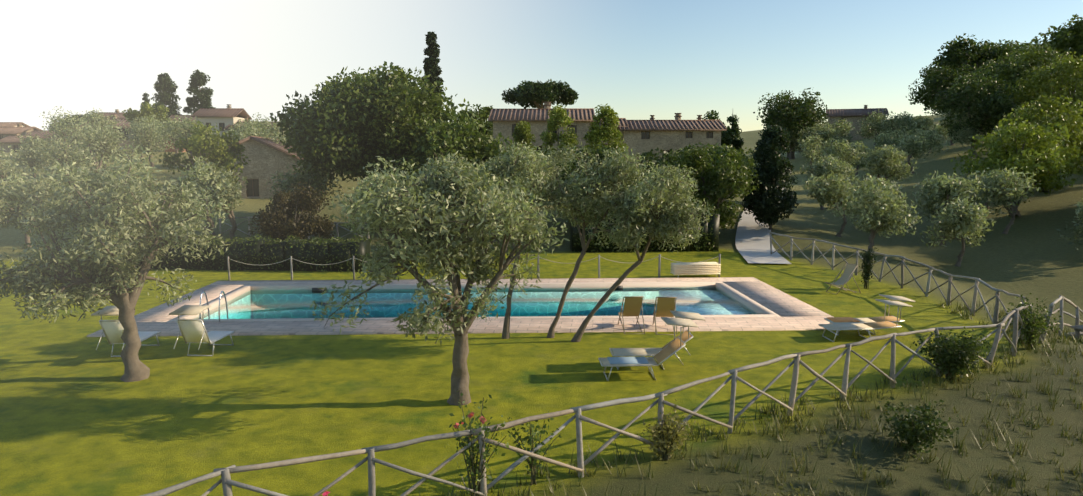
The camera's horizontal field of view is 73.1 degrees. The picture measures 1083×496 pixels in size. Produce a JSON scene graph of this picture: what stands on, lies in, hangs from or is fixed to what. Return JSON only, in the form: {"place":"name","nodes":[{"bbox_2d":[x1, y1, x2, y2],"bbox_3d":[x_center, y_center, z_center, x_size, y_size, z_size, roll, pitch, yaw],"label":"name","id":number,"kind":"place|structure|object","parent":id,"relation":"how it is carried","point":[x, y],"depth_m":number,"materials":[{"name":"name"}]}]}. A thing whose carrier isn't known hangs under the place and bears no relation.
{"place":"outdoors","nodes":[
{"label":"outdoors","id":0,"kind":"place"},
{"bbox_2d":[0,114,1082,495],"bbox_3d":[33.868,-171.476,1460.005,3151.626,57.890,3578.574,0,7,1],"label":"terrain","id":1,"kind":"structure","parent":0,"point":[78,416],"depth_m":15.44,"materials":[{"name":"green plant"}]},
{"bbox_2d":[0,135,25,152],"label":"village house","id":2,"kind":"structure","parent":1,"relation":"on","point":[13,141],"depth_m":118.22,"materials":[{"name":"stone"}]},
{"bbox_2d":[0,123,40,138],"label":"village house","id":3,"kind":"structure","parent":1,"relation":"on","point":[19,129],"depth_m":126.34,"materials":[{"name":"brown stone"}]},
{"bbox_2d":[0,142,49,223],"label":"olive tree","id":4,"kind":"object","parent":1,"relation":"on","point":[3,175],"depth_m":45.77,"materials":[{"name":"green plant"}]},
{"bbox_2d":[6,132,55,177],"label":"olive tree","id":5,"kind":"object","parent":1,"relation":"on","point":[22,156],"depth_m":61.17,"materials":[{"name":"green plant"}]},
{"bbox_2d":[0,173,69,248],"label":"olive tree","id":6,"kind":"object","parent":1,"relation":"on","point":[7,191],"depth_m":38.02,"materials":[{"name":"green plant"}]},
{"bbox_2d":[21,128,82,150],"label":"villa wing","id":7,"kind":"structure","parent":1,"relation":"on","point":[38,133],"depth_m":109.72,"materials":[{"name":"beige stone"}]},
{"bbox_2d":[24,134,111,203],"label":"olive tree","id":8,"kind":"object","parent":1,"relation":"on","point":[79,159],"depth_m":51.20,"materials":[{"name":"green plant"}]},
{"bbox_2d":[38,106,100,160],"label":"olive tree","id":9,"kind":"object","parent":1,"relation":"on","point":[65,133],"depth_m":73.03,"materials":[{"name":"green plant"}]},
{"bbox_2d":[59,122,130,181],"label":"olive tree","id":10,"kind":"object","parent":1,"relation":"on","point":[103,138],"depth_m":59.50,"materials":[{"name":"green plant"}]},
{"bbox_2d":[80,108,129,142],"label":"olive tree","id":11,"kind":"object","parent":1,"relation":"on","point":[101,119],"depth_m":80.89,"materials":[{"name":"green plant"}]},
{"bbox_2d":[0,143,231,381],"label":"olive tree","id":12,"kind":"object","parent":1,"relation":"on","point":[108,256],"depth_m":15.48,"materials":[{"name":"green plant"}]},
{"bbox_2d":[91,306,160,356],"bbox_3d":[-10.172,1.993,18.006,0.664,1.268,1.856,0,7,-1],"label":"lounger","id":13,"kind":"object","parent":1,"relation":"on","point":[113,330],"depth_m":17.48,"materials":[{"name":"fabric"}]},
{"bbox_2d":[79,114,178,148],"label":"villa arches","id":14,"kind":"structure","parent":1,"relation":"on","point":[123,128],"depth_m":109.76,"materials":[{"name":"brown stone"}]},
{"bbox_2d":[117,112,175,166],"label":"olive tree","id":15,"kind":"object","parent":1,"relation":"on","point":[146,141],"depth_m":71.13,"materials":[{"name":"green plant"}]},
{"bbox_2d":[122,101,170,127],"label":"skyline tree","id":16,"kind":"object","parent":1,"relation":"on","point":[147,108],"depth_m":98.62,"materials":[{"name":"green plant"}]},
{"bbox_2d":[151,73,181,118],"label":"cedar tree","id":17,"kind":"object","parent":1,"relation":"on","point":[165,87],"depth_m":126.48,"materials":[{"name":"green plant"}]},
{"bbox_2d":[152,117,187,154],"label":"olive tree","id":18,"kind":"object","parent":1,"relation":"on","point":[165,129],"depth_m":77.01,"materials":[{"name":"green plant"}]},
{"bbox_2d":[155,112,221,159],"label":"olive tree","id":19,"kind":"object","parent":1,"relation":"on","point":[184,127],"depth_m":67.61,"materials":[{"name":"green plant"}]},
{"bbox_2d":[183,69,214,114],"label":"cedar tree","id":20,"kind":"object","parent":1,"relation":"on","point":[198,80],"depth_m":128.10,"materials":[{"name":"green plant"}]},
{"bbox_2d":[169,305,234,355],"bbox_3d":[-8.334,1.986,18.063,0.664,1.268,1.856,0,7,3],"label":"lounger","id":21,"kind":"object","parent":1,"relation":"on","point":[193,330],"depth_m":17.57,"materials":[{"name":"fabric"}]},
{"bbox_2d":[158,120,250,235],"bbox_3d":[-18.710,-3.749,40.692,4.669,6.528,4.171,-2,7,-16],"label":"lime tree","id":22,"kind":"object","parent":1,"relation":"on","point":[203,143],"depth_m":40.05,"materials":[{"name":"green plant"}]},
{"bbox_2d":[177,156,247,240],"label":"olive tree","id":23,"kind":"object","parent":1,"relation":"on","point":[223,186],"depth_m":36.54,"materials":[{"name":"green plant"}]},
{"bbox_2d":[71,234,370,272],"bbox_3d":[-14.074,0.161,32.117,13.069,1.597,1.848,1,7,4],"label":"hedge","id":24,"kind":"object","parent":1,"relation":"on","point":[258,253],"depth_m":31.42,"materials":[{"name":"green plant"}]},
{"bbox_2d":[191,104,251,145],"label":"house","id":25,"kind":"structure","parent":1,"relation":"on","point":[222,118],"depth_m":101.03,"materials":[{"name":"paint"}]},
{"bbox_2d":[224,112,282,140],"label":"olive tree","id":26,"kind":"object","parent":1,"relation":"on","point":[248,125],"depth_m":73.81,"materials":[{"name":"green plant"}]},
{"bbox_2d":[206,136,308,198],"bbox_3d":[-23.184,-6.429,61.725,8.163,5.707,10.550,-1,7,-9],"label":"stone barn","id":27,"kind":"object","parent":1,"relation":"on","point":[266,157],"depth_m":56.93,"materials":[{"name":"stone"}]},
{"bbox_2d":[227,119,291,147],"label":"olive tree","id":28,"kind":"object","parent":1,"relation":"on","point":[255,132],"depth_m":60.16,"materials":[{"name":"green plant"}]},
{"bbox_2d":[235,115,285,138],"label":"olive tree","id":29,"kind":"object","parent":1,"relation":"on","point":[270,127],"depth_m":69.45,"materials":[{"name":"green plant"}]},
{"bbox_2d":[248,182,334,241],"bbox_3d":[-12.536,-1.441,36.889,3.804,3.850,3.770,0,7,1],"label":"bush","id":30,"kind":"object","parent":1,"relation":"on","point":[280,225],"depth_m":36.37,"materials":[{"name":"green plant"}]},
{"bbox_2d":[218,216,368,240],"bbox_3d":[-13.803,-0.986,40.717,8.711,1.518,0.326,0,7,4],"label":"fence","id":31,"kind":"object","parent":1,"relation":"on","point":[249,217],"depth_m":40.83,"materials":[{"name":"brown wood"}]},
{"bbox_2d":[265,158,343,217],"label":"olive tree","id":32,"kind":"object","parent":1,"relation":"on","point":[295,180],"depth_m":45.50,"materials":[{"name":"green plant"}]},
{"bbox_2d":[269,61,472,182],"bbox_3d":[-10.353,-6.457,45.789,12.104,10.011,11.840,0,7,1],"label":"tree","id":33,"kind":"object","parent":1,"relation":"on","point":[337,125],"depth_m":42.54,"materials":[{"name":"green plant"}]},
{"bbox_2d":[421,31,443,105],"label":"cypress tree","id":34,"kind":"object","parent":1,"relation":"on","point":[432,61],"depth_m":98.43,"materials":[{"name":"green plant"}]},
{"bbox_2d":[309,150,569,405],"bbox_3d":[-1.941,0.670,14.089,4.825,5.085,3.659,-3,8,-23],"label":"olive tree","id":35,"kind":"object","parent":1,"relation":"on","point":[445,218],"depth_m":13.42,"materials":[{"name":"green plant"}]},
{"bbox_2d":[369,111,512,208],"bbox_3d":[-5.794,-4.473,43.342,8.585,7.100,8.608,0,7,1],"label":"tree","id":36,"kind":"object","parent":1,"relation":"on","point":[431,139],"depth_m":41.64,"materials":[{"name":"green plant"}]},
{"bbox_2d":[87,277,832,336],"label":"pool deck","id":37,"kind":"structure","parent":1,"relation":"on","point":[794,313],"depth_m":21.33,"materials":[{"name":"beige stone"}]},
{"bbox_2d":[618,296,644,333],"bbox_3d":[2.516,1.801,20.622,0.589,1.030,1.166,-1,7,-5],"label":"deck chair","id":38,"kind":"object","parent":37,"relation":"on","point":[632,305],"depth_m":20.36,"materials":[{"name":"beige fabric"}]},
{"bbox_2d":[653,297,676,334],"bbox_3d":[3.450,1.810,20.550,0.613,1.030,1.184,0,7,1],"label":"deck chair","id":39,"kind":"object","parent":37,"relation":"on","point":[665,305],"depth_m":20.27,"materials":[{"name":"beige fabric"}]},
{"bbox_2d":[227,254,720,279],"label":"fence posts","id":40,"kind":"object","parent":1,"relation":"on","point":[538,268],"depth_m":29.35,"materials":[{"name":"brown wood"}]},
{"bbox_2d":[230,256,718,264],"bbox_3d":[-2.572,0.500,29.259,19.609,0.304,0.024,0,7,-2],"label":"rope barrier","id":41,"kind":"object","parent":40,"relation":"attached to","point":[503,263],"depth_m":29.36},
{"bbox_2d":[456,104,493,139],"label":"skyline tree","id":42,"kind":"object","parent":1,"relation":"on","point":[484,111],"depth_m":87.60,"materials":[{"name":"green plant"}]},
{"bbox_2d":[204,290,750,318],"bbox_3d":[-1.994,2.708,25.017,18.100,1.430,6.200,0,7,-2],"label":"pool basin","id":43,"kind":"object","parent":1,"relation":"in","point":[615,310],"depth_m":27.66,"materials":[{"name":"blue tile"}]},
{"bbox_2d":[167,281,780,321],"bbox_3d":[-1.994,1.879,24.915,18.240,0.301,6.340,0,7,-2],"label":"pool coping","id":44,"kind":"object","parent":43,"relation":"on","point":[721,287],"depth_m":27.49,"materials":[{"name":"stone"}]},
{"bbox_2d":[198,287,754,318],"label":"pool water","id":45,"kind":"structure","parent":43,"relation":"in","point":[372,302],"depth_m":25.20,"materials":[{"name":"blue liquid"}]},
{"bbox_2d":[449,391,510,495],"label":"rose bush","id":46,"kind":"object","parent":1,"relation":"on","point":[474,469],"depth_m":10.17,"materials":[{"name":"green plant"}]},
{"bbox_2d":[506,120,536,154],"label":"thuja tree","id":47,"kind":"object","parent":1,"relation":"on","point":[521,133],"depth_m":64.91,"materials":[{"name":"green plant"}]},
{"bbox_2d":[467,141,579,338],"bbox_3d":[-0.755,-0.162,19.245,3.790,5.345,2.277,3,8,22],"label":"olive tree","id":48,"kind":"object","parent":1,"relation":"on","point":[524,168],"depth_m":18.62,"materials":[{"name":"green plant"}]},
{"bbox_2d":[507,411,561,485],"bbox_3d":[-0.095,2.986,10.767,0.788,1.118,0.525,-4,8,-29],"label":"rose bush","id":49,"kind":"object","parent":1,"relation":"on","point":[531,461],"depth_m":10.73,"materials":[{"name":"green plant"}]},
{"bbox_2d":[501,79,578,108],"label":"umbrella pine tree","id":50,"kind":"object","parent":1,"relation":"on","point":[532,94],"depth_m":92.16,"materials":[{"name":"green plant"}]},
{"bbox_2d":[488,102,594,154],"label":"farmhouse","id":51,"kind":"object","parent":1,"relation":"on","point":[505,121],"depth_m":74.24,"materials":[{"name":"stone"}]},
{"bbox_2d":[518,146,564,203],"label":"olive tree","id":52,"kind":"object","parent":1,"relation":"on","point":[550,164],"depth_m":51.14,"materials":[{"name":"green plant"}]},
{"bbox_2d":[539,104,578,165],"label":"thuja tree","id":53,"kind":"object","parent":1,"relation":"on","point":[558,114],"depth_m":60.74,"materials":[{"name":"green plant"}]},
{"bbox_2d":[545,142,575,178],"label":"olive tree","id":54,"kind":"object","parent":1,"relation":"on","point":[558,156],"depth_m":56.67,"materials":[{"name":"green plant"}]},
{"bbox_2d":[552,144,619,216],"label":"tree","id":55,"kind":"object","parent":1,"relation":"on","point":[594,153],"depth_m":42.18,"materials":[{"name":"green plant"}]},
{"bbox_2d":[140,304,1032,495],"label":"fence","id":56,"kind":"object","parent":1,"relation":"on","point":[226,481],"depth_m":11.17,"materials":[{"name":"grey wood"}]},
{"bbox_2d":[539,142,666,337],"bbox_3d":[1.705,-0.181,19.550,3.427,5.334,3.439,0,7,1],"label":"olive tree","id":57,"kind":"object","parent":1,"relation":"on","point":[625,166],"depth_m":19.09,"materials":[{"name":"green plant"}]},
{"bbox_2d":[583,104,628,162],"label":"thuja tree","id":58,"kind":"object","parent":1,"relation":"on","point":[597,134],"depth_m":61.48,"materials":[{"name":"green plant"}]},
{"bbox_2d":[571,164,712,341],"bbox_3d":[2.554,0.248,18.619,3.187,4.780,2.626,-2,7,-16],"label":"olive tree","id":59,"kind":"object","parent":1,"relation":"on","point":[657,191],"depth_m":18.24,"materials":[{"name":"green plant"}]},
{"bbox_2d":[570,206,719,252],"bbox_3d":[5.371,-1.004,38.340,7.727,2.424,2.217,0,7,-3],"label":"hedge","id":60,"kind":"object","parent":1,"relation":"on","point":[708,240],"depth_m":37.78,"materials":[{"name":"green plant"}]},
{"bbox_2d":[598,317,697,380],"bbox_3d":[2.331,2.219,16.161,2.092,1.270,0.664,0,7,-3],"label":"lounger","id":61,"kind":"object","parent":1,"relation":"on","point":[669,350],"depth_m":16.04,"materials":[{"name":"fabric"}]},
{"bbox_2d":[609,310,704,369],"bbox_3d":[2.659,2.131,16.963,2.107,1.250,0.664,0,7,-1],"label":"lounger","id":62,"kind":"object","parent":1,"relation":"on","point":[686,335],"depth_m":16.88,"materials":[{"name":"fabric"}]},
{"bbox_2d":[636,399,695,460],"bbox_3d":[1.984,2.941,11.727,0.914,1.005,0.750,0,7,1],"label":"bush","id":63,"kind":"object","parent":1,"relation":"on","point":[665,444],"depth_m":11.68,"materials":[{"name":"green plant"}]},
{"bbox_2d":[619,113,726,159],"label":"farmhouse wing","id":64,"kind":"structure","parent":1,"relation":"on","point":[643,136],"depth_m":74.60,"materials":[{"name":"beige stone"}]},
{"bbox_2d":[635,147,731,189],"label":"tree","id":65,"kind":"object","parent":1,"relation":"on","point":[669,158],"depth_m":45.72,"materials":[{"name":"green plant"}]},
{"bbox_2d":[670,262,720,277],"bbox_3d":[6.273,0.899,29.793,1.909,0.557,0.648,-1,7,-7],"label":"lounger stack","id":66,"kind":"object","parent":1,"relation":"on","point":[697,268],"depth_m":29.55,"materials":[{"name":"plastic"}]},
{"bbox_2d":[668,142,761,229],"bbox_3d":[9.226,-3.086,41.352,5.861,5.710,5.479,0,7,1],"label":"tree","id":67,"kind":"object","parent":1,"relation":"on","point":[716,187],"depth_m":40.16,"materials":[{"name":"green plant"}]},
{"bbox_2d":[702,110,733,145],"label":"skyline tree","id":68,"kind":"object","parent":1,"relation":"on","point":[726,138],"depth_m":89.66,"materials":[{"name":"green plant"}]},
{"bbox_2d":[366,297,1082,495],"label":"rough grass tufts","id":69,"kind":"object","parent":1,"relation":"on","point":[985,365],"depth_m":13.21,"materials":[{"name":"green plant"}]},
{"bbox_2d":[698,143,759,198],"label":"tree","id":70,"kind":"object","parent":1,"relation":"on","point":[731,152],"depth_m":48.31,"materials":[{"name":"green plant"}]},
{"bbox_2d":[723,114,744,155],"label":"conifer tree","id":71,"kind":"object","parent":1,"relation":"on","point":[737,143],"depth_m":99.75,"materials":[{"name":"green plant"}]},
{"bbox_2d":[735,188,790,263],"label":"path","id":72,"kind":"structure","parent":1,"relation":"on","point":[752,240],"depth_m":39.97,"materials":[{"name":"grey concrete"}]},
{"bbox_2d":[742,124,798,230],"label":"cypress tree","id":73,"kind":"object","parent":1,"relation":"on","point":[769,201],"depth_m":41.33,"materials":[{"name":"green plant"}]},
{"bbox_2d":[742,474,832,495],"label":"bush","id":74,"kind":"object","parent":1,"relation":"on","point":[791,488],"depth_m":10.46,"materials":[{"name":"green plant"}]},
{"bbox_2d":[753,88,828,158],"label":"tree","id":75,"kind":"object","parent":1,"relation":"on","point":[781,111],"depth_m":88.21,"materials":[{"name":"green plant"}]},
{"bbox_2d":[798,132,826,166],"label":"olive tree","id":76,"kind":"object","parent":1,"relation":"on","point":[811,144],"depth_m":73.97,"materials":[{"name":"green plant"}]},
{"bbox_2d":[805,121,845,148],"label":"olive tree","id":77,"kind":"object","parent":1,"relation":"on","point":[825,134],"depth_m":80.67,"materials":[{"name":"green plant"}]},
{"bbox_2d":[802,170,857,236],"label":"olive tree","id":78,"kind":"object","parent":1,"relation":"on","point":[829,190],"depth_m":41.30,"materials":[{"name":"green plant"}]},
{"bbox_2d":[800,151,860,209],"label":"olive tree","id":79,"kind":"object","parent":1,"relation":"on","point":[824,167],"depth_m":50.98,"materials":[{"name":"green plant"}]},
{"bbox_2d":[822,117,853,145],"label":"olive tree","id":80,"kind":"object","parent":1,"relation":"on","point":[841,127],"depth_m":88.07,"materials":[{"name":"green plant"}]},
{"bbox_2d":[815,137,867,166],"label":"olive tree","id":81,"kind":"object","parent":1,"relation":"on","point":[843,152],"depth_m":59.07,"materials":[{"name":"green plant"}]},
{"bbox_2d":[825,263,860,293],"bbox_3d":[10.837,1.104,26.303,1.166,1.030,0.589,-2,7,-19],"label":"deck chair","id":82,"kind":"object","parent":1,"relation":"on","point":[847,275],"depth_m":26.32,"materials":[{"name":"white fabric"}]},
{"bbox_2d":[826,105,888,140],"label":"hill house","id":83,"kind":"structure","parent":1,"relation":"on","point":[854,116],"depth_m":120.37,"materials":[{"name":"stone"}]},
{"bbox_2d":[819,299,912,341],"bbox_3d":[8.635,1.931,19.550,2.247,1.015,0.664,-1,7,-5],"label":"lounger","id":84,"kind":"object","parent":1,"relation":"on","point":[884,324],"depth_m":19.49,"materials":[{"name":"fabric"}]},
{"bbox_2d":[607,317,859,363],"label":"towels","id":85,"kind":"object","parent":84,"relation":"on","point":[627,360],"depth_m":16.27,"materials":[{"name":"fabric"}]},
{"bbox_2d":[859,245,878,288],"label":"cypress","id":86,"kind":"object","parent":1,"relation":"on","point":[867,261],"depth_m":26.95,"materials":[{"name":"green plant"}]},
{"bbox_2d":[824,294,914,335],"bbox_3d":[9.055,1.846,20.247,2.247,1.015,0.664,0,7,-3],"label":"lounger","id":87,"kind":"object","parent":1,"relation":"on","point":[893,319],"depth_m":20.16,"materials":[{"name":"fabric"}]},
{"bbox_2d":[856,109,890,143],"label":"olive tree","id":88,"kind":"object","parent":1,"relation":"on","point":[876,119],"depth_m":85.55,"materials":[{"name":"green plant"}]},
{"bbox_2d":[832,174,922,256],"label":"olive tree","id":89,"kind":"object","parent":1,"relation":"on","point":[870,219],"depth_m":36.17,"materials":[{"name":"green plant"}]},
{"bbox_2d":[853,176,904,210],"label":"olive tree","id":90,"kind":"object","parent":1,"relation":"on","point":[886,182],"depth_m":43.60,"materials":[{"name":"green plant"}]},
{"bbox_2d":[857,145,918,184],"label":"olive tree","id":91,"kind":"object","parent":1,"relation":"on","point":[884,163],"depth_m":55.35,"materials":[{"name":"green plant"}]},
{"bbox_2d":[870,128,910,150],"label":"olive tree","id":92,"kind":"object","parent":1,"relation":"on","point":[883,139],"depth_m":70.56,"materials":[{"name":"green plant"}]},
{"bbox_2d":[768,232,1026,338],"bbox_3d":[12.773,0.886,27.916,1.588,1.362,17.238,-1,7,-5],"label":"fence","id":93,"kind":"object","parent":1,"relation":"on","point":[994,320],"depth_m":25.71,"materials":[{"name":"grey wood"}]},
{"bbox_2d":[878,111,916,139],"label":"olive tree","id":94,"kind":"object","parent":1,"relation":"on","point":[899,121],"depth_m":80.55,"materials":[{"name":"green plant"}]},
{"bbox_2d":[874,390,958,459],"bbox_3d":[6.494,3.141,12.525,1.212,1.117,1.597,0,7,1],"label":"bush","id":95,"kind":"object","parent":1,"relation":"on","point":[914,428],"depth_m":12.54,"materials":[{"name":"green plant"}]},
{"bbox_2d":[892,124,949,173],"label":"olive tree","id":96,"kind":"object","parent":1,"relation":"on","point":[919,142],"depth_m":65.55,"materials":[{"name":"green plant"}]},
{"bbox_2d":[911,115,934,135],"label":"olive tree","id":97,"kind":"object","parent":1,"relation":"on","point":[921,120],"depth_m":85.23,"materials":[{"name":"green plant"}]},
{"bbox_2d":[906,60,978,127],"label":"tree","id":98,"kind":"object","parent":1,"relation":"on","point":[941,79],"depth_m":101.58,"materials":[{"name":"green plant"}]},
{"bbox_2d":[910,327,990,382],"bbox_3d":[8.936,2.258,15.932,1.622,1.351,1.414,0,7,1],"label":"bush","id":99,"kind":"object","parent":1,"relation":"on","point":[952,357],"depth_m":15.74,"materials":[{"name":"green plant"}]},
{"bbox_2d":[912,170,990,245],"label":"olive tree","id":100,"kind":"object","parent":1,"relation":"on","point":[936,189],"depth_m":41.14,"materials":[{"name":"green plant"}]},
{"bbox_2d":[920,197,995,266],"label":"olive tree","id":101,"kind":"object","parent":1,"relation":"on","point":[962,219],"depth_m":36.49,"materials":[{"name":"green plant"}]},
{"bbox_2d":[942,110,998,147],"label":"olive tree","id":102,"kind":"object","parent":1,"relation":"on","point":[965,135],"depth_m":69.61,"materials":[{"name":"green plant"}]},
{"bbox_2d":[922,33,1021,81],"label":"oak tree","id":103,"kind":"object","parent":1,"relation":"on","point":[957,53],"depth_m":109.82,"materials":[{"name":"green plant"}]},
{"bbox_2d":[930,69,1024,156],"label":"tree","id":104,"kind":"object","parent":1,"relation":"on","point":[993,106],"depth_m":68.62,"materials":[{"name":"green plant"}]},
{"bbox_2d":[961,166,1040,233],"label":"olive tree","id":105,"kind":"object","parent":1,"relation":"on","point":[1005,187],"depth_m":42.13,"materials":[{"name":"green plant"}]},
{"bbox_2d":[950,117,1082,216],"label":"tree","id":106,"kind":"object","parent":1,"relation":"on","point":[1044,160],"depth_m":44.78,"materials":[{"name":"green plant"}]},
{"bbox_2d":[972,41,1079,106],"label":"tree","id":107,"kind":"object","parent":1,"relation":"on","point":[1018,67],"depth_m":79.34,"materials":[{"name":"green plant"}]},
{"bbox_2d":[1006,293,1060,351],"bbox_3d":[12.431,1.911,18.498,1.179,1.420,1.435,5,9,35],"label":"bush","id":108,"kind":"object","parent":1,"relation":"on","point":[1032,323],"depth_m":18.38,"materials":[{"name":"green plant"}]},
{"bbox_2d":[987,95,1082,191],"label":"tree","id":109,"kind":"object","parent":1,"relation":"on","point":[1035,113],"depth_m":49.49,"materials":[{"name":"green plant"}]},
{"bbox_2d":[1005,51,1082,119],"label":"tree","id":110,"kind":"object","parent":1,"relation":"on","point":[1041,81],"depth_m":66.46,"materials":[{"name":"green plant"}]},
{"bbox_2d":[1017,13,1082,85],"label":"oak tree","id":111,"kind":"object","parent":1,"relation":"on","point":[1063,39],"depth_m":91.37,"materials":[{"name":"green plant"}]},
{"bbox_2d":[1038,295,1082,343],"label":"fence rails","id":112,"kind":"object","parent":1,"relation":"on","point":[1061,298],"depth_m":20.68,"materials":[{"name":"grey wood"}]},
{"bbox_2d":[1057,202,1082,249],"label":"olive tree","id":113,"kind":"object","parent":1,"relation":"on","point":[1079,209],"depth_m":36.81,"materials":[{"name":"green plant"}]},
{"bbox_2d":[0,0,1082,147],"label":"sky","id":114,"kind":"structure","parent":0,"point":[641,59],"materials":[{"name":"blue"}]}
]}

